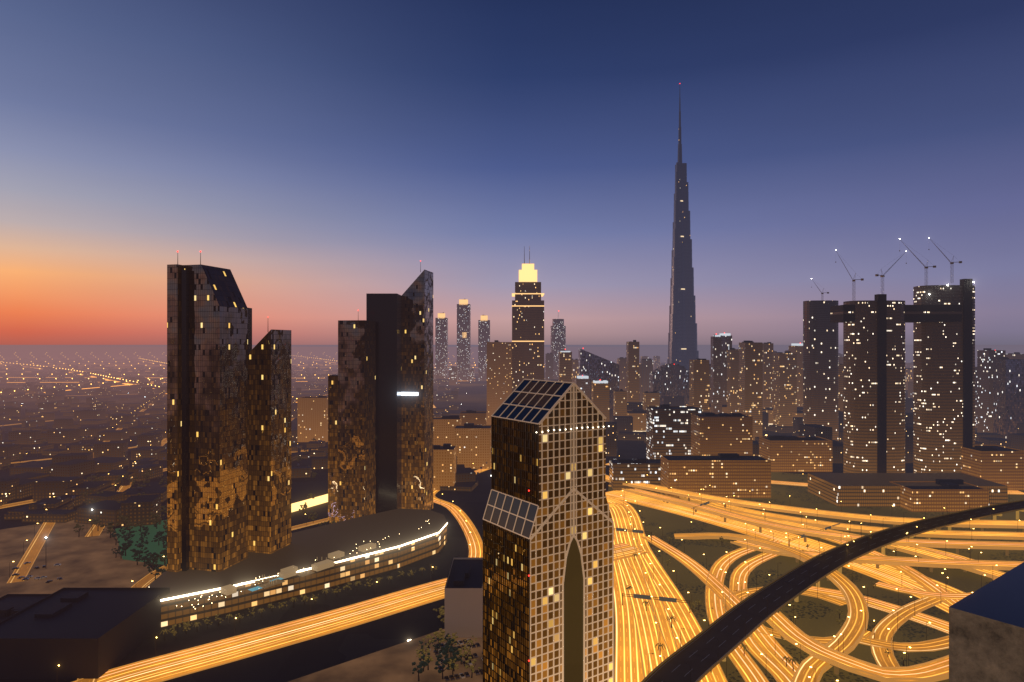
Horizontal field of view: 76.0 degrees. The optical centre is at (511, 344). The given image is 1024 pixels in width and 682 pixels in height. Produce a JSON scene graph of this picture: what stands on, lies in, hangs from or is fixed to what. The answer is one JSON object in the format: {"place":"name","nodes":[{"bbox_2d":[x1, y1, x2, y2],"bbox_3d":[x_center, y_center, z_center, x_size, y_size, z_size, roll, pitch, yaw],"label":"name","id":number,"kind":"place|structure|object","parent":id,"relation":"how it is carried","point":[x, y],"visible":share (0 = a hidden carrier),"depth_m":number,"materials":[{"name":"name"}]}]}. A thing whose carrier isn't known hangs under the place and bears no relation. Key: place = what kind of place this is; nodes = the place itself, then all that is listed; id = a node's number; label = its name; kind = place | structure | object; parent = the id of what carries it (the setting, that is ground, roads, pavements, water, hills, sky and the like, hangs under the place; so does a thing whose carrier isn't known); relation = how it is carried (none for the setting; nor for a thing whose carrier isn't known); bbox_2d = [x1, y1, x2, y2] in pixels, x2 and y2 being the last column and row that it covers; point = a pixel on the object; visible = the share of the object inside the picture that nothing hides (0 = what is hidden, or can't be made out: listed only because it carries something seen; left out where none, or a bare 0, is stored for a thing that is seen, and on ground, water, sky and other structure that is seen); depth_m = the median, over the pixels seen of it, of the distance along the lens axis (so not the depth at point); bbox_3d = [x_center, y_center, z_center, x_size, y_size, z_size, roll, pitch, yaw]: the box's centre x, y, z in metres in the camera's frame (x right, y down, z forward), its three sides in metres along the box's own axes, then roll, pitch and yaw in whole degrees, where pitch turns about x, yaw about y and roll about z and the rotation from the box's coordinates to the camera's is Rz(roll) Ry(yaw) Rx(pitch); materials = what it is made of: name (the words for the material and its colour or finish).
{"place":"outdoors","nodes":[
{"label":"outdoors","id":0,"kind":"place"},
{"bbox_2d":[0,353,166,358],"bbox_3d":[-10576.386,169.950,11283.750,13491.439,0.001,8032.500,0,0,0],"label":"sea","id":1,"kind":"structure","parent":0,"point":[52,355],"depth_m":10440.75,"materials":[{"name":"black liquid"}]},
{"bbox_2d":[115,520,166,564],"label":"floodlit lawn","id":2,"kind":"structure","parent":0,"point":[152,547],"depth_m":563.47,"materials":[{"name":"green plant"}]},
{"bbox_2d":[291,494,327,511],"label":"plaza","id":3,"kind":"structure","parent":0,"point":[311,502],"depth_m":689.65,"materials":[{"name":"yellow"}]},
{"bbox_2d":[0,355,1023,681],"bbox_3d":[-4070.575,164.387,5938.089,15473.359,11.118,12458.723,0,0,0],"label":"roads","id":4,"kind":"structure","parent":0,"point":[628,659],"depth_m":430.56,"materials":[{"name":"orange asphalt"}]},
{"bbox_2d":[0,347,1023,681],"bbox_3d":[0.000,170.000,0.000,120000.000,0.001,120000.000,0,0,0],"label":"ground","id":5,"kind":"structure","parent":0,"point":[310,657],"depth_m":563.60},
{"bbox_2d":[0,520,482,681],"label":"sand lots","id":6,"kind":"structure","parent":5,"relation":"on","point":[88,562],"depth_m":474.66,"materials":[{"name":"brown sand"}]},
{"bbox_2d":[12,562,482,681],"bbox_3d":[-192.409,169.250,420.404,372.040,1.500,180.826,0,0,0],"label":"trees","id":7,"kind":"object","parent":6,"relation":"on","point":[461,675],"visible":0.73,"depth_m":364.83,"materials":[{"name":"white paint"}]},
{"bbox_2d":[1,406,486,509],"bbox_3d":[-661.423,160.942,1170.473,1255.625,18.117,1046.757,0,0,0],"label":"houses","id":8,"kind":"structure","parent":5,"relation":"on","point":[67,447],"depth_m":994.12,"materials":[{"name":"grey"}]},
{"bbox_2d":[149,508,446,627],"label":"podium building","id":9,"kind":"structure","parent":5,"relation":"on","point":[411,544],"depth_m":468.99,"materials":[{"name":"grey"}]},
{"bbox_2d":[221,542,375,595],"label":"podium roof garden","id":10,"kind":"object","parent":9,"relation":"on","point":[283,573],"visible":1,"depth_m":436.14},
{"bbox_2d":[176,521,427,610],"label":"podium lights","id":11,"kind":"object","parent":9,"relation":"on","point":[303,571],"visible":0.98,"depth_m":424.22},
{"bbox_2d":[167,264,432,571],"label":"twin towers","id":12,"kind":"structure","parent":5,"relation":"on","point":[228,446],"depth_m":481.13,"materials":[{"name":"brown glass"}]},
{"bbox_2d":[177,251,420,317],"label":"rooftop antennas","id":13,"kind":"object","parent":12,"relation":"on","point":[268,317],"visible":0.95,"depth_m":447.03,"materials":[{"name":"metal"}]},
{"bbox_2d":[401,392,417,395],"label":"tower sign","id":14,"kind":"object","parent":12,"relation":"on","point":[410,393],"visible":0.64,"depth_m":653.70,"materials":[{"name":"white plastic"}]},
{"bbox_2d":[0,352,1019,681],"bbox_3d":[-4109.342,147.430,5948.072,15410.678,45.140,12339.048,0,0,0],"label":"street lamps","id":15,"kind":"object","parent":5,"relation":"on","point":[632,524],"visible":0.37,"depth_m":531.84,"materials":[{"name":"grey metal"}]},
{"bbox_2d":[0,246,1023,678],"bbox_3d":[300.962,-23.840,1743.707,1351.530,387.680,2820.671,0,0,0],"label":"city buildings","id":16,"kind":"structure","parent":5,"relation":"on","point":[78,632],"depth_m":777.86,"materials":[{"name":"stone"}]},
{"bbox_2d":[0,356,1023,526],"bbox_3d":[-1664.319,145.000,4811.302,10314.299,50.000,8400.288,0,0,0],"label":"city lights","id":17,"kind":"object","parent":5,"relation":"on","point":[65,479],"depth_m":1052.21,"materials":[{"name":"black"}]},
{"bbox_2d":[0,355,1023,681],"bbox_3d":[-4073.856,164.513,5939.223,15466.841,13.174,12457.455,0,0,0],"label":"road kerbs and viaducts","id":18,"kind":"structure","parent":5,"relation":"on","point":[836,665],"depth_m":517.49,"materials":[{"name":"brown concrete"}]},
{"bbox_2d":[483,379,613,681],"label":"high-rise tower","id":19,"kind":"structure","parent":5,"relation":"on","point":[551,534],"depth_m":283.87,"materials":[{"name":"brown glass"}]},
{"bbox_2d":[667,93,698,369],"bbox_3d":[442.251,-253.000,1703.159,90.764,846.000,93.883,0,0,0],"label":"skyscraper","id":20,"kind":"structure","parent":5,"relation":"on","point":[682,342],"depth_m":1685.51,"materials":[{"name":"grey glass"}]},
{"bbox_2d":[559,333,842,439],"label":"distant buildings","id":21,"kind":"structure","parent":5,"relation":"on","point":[754,380],"depth_m":1275.31,"materials":[{"name":"grey"}]},
{"bbox_2d":[433,348,1023,402],"bbox_3d":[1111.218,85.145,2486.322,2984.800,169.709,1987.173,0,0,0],"label":"distant buildings","id":22,"kind":"structure","parent":5,"relation":"on","point":[647,365],"depth_m":1995.69,"materials":[{"name":"grey"}]},
{"bbox_2d":[641,500,1023,681],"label":"elevated rail viaduct","id":23,"kind":"object","parent":5,"relation":"on","point":[715,649],"visible":0.96,"depth_m":409.67,"materials":[{"name":"concrete"}]},
{"bbox_2d":[646,498,1021,681],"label":"flyover furniture","id":24,"kind":"object","parent":23,"relation":"on","point":[777,598],"visible":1,"depth_m":387.46,"materials":[{"name":"grey metal"}]},
{"bbox_2d":[803,279,1007,506],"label":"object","id":25,"kind":"structure","parent":5,"relation":"on","point":[941,318],"depth_m":796.63,"materials":[{"name":"grey concrete"}]},
{"bbox_2d":[811,241,961,300],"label":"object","id":26,"kind":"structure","parent":25,"relation":"on","point":[933,266],"depth_m":811.16,"materials":[{"name":"metal"}]},
{"bbox_2d":[949,562,1023,681],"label":"building","id":27,"kind":"structure","parent":5,"relation":"on","point":[986,632],"depth_m":2.93,"materials":[{"name":"concrete"}]},
{"bbox_2d":[608,472,1023,681],"bbox_3d":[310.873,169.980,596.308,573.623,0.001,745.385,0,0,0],"label":"grass","id":28,"kind":"structure","parent":0,"point":[817,617],"depth_m":489.28,"materials":[{"name":"green"}]},
{"bbox_2d":[614,495,850,612],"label":"overhead road signs","id":29,"kind":"object","parent":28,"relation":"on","point":[648,597],"visible":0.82,"depth_m":427.23,"materials":[{"name":"grey metal"}]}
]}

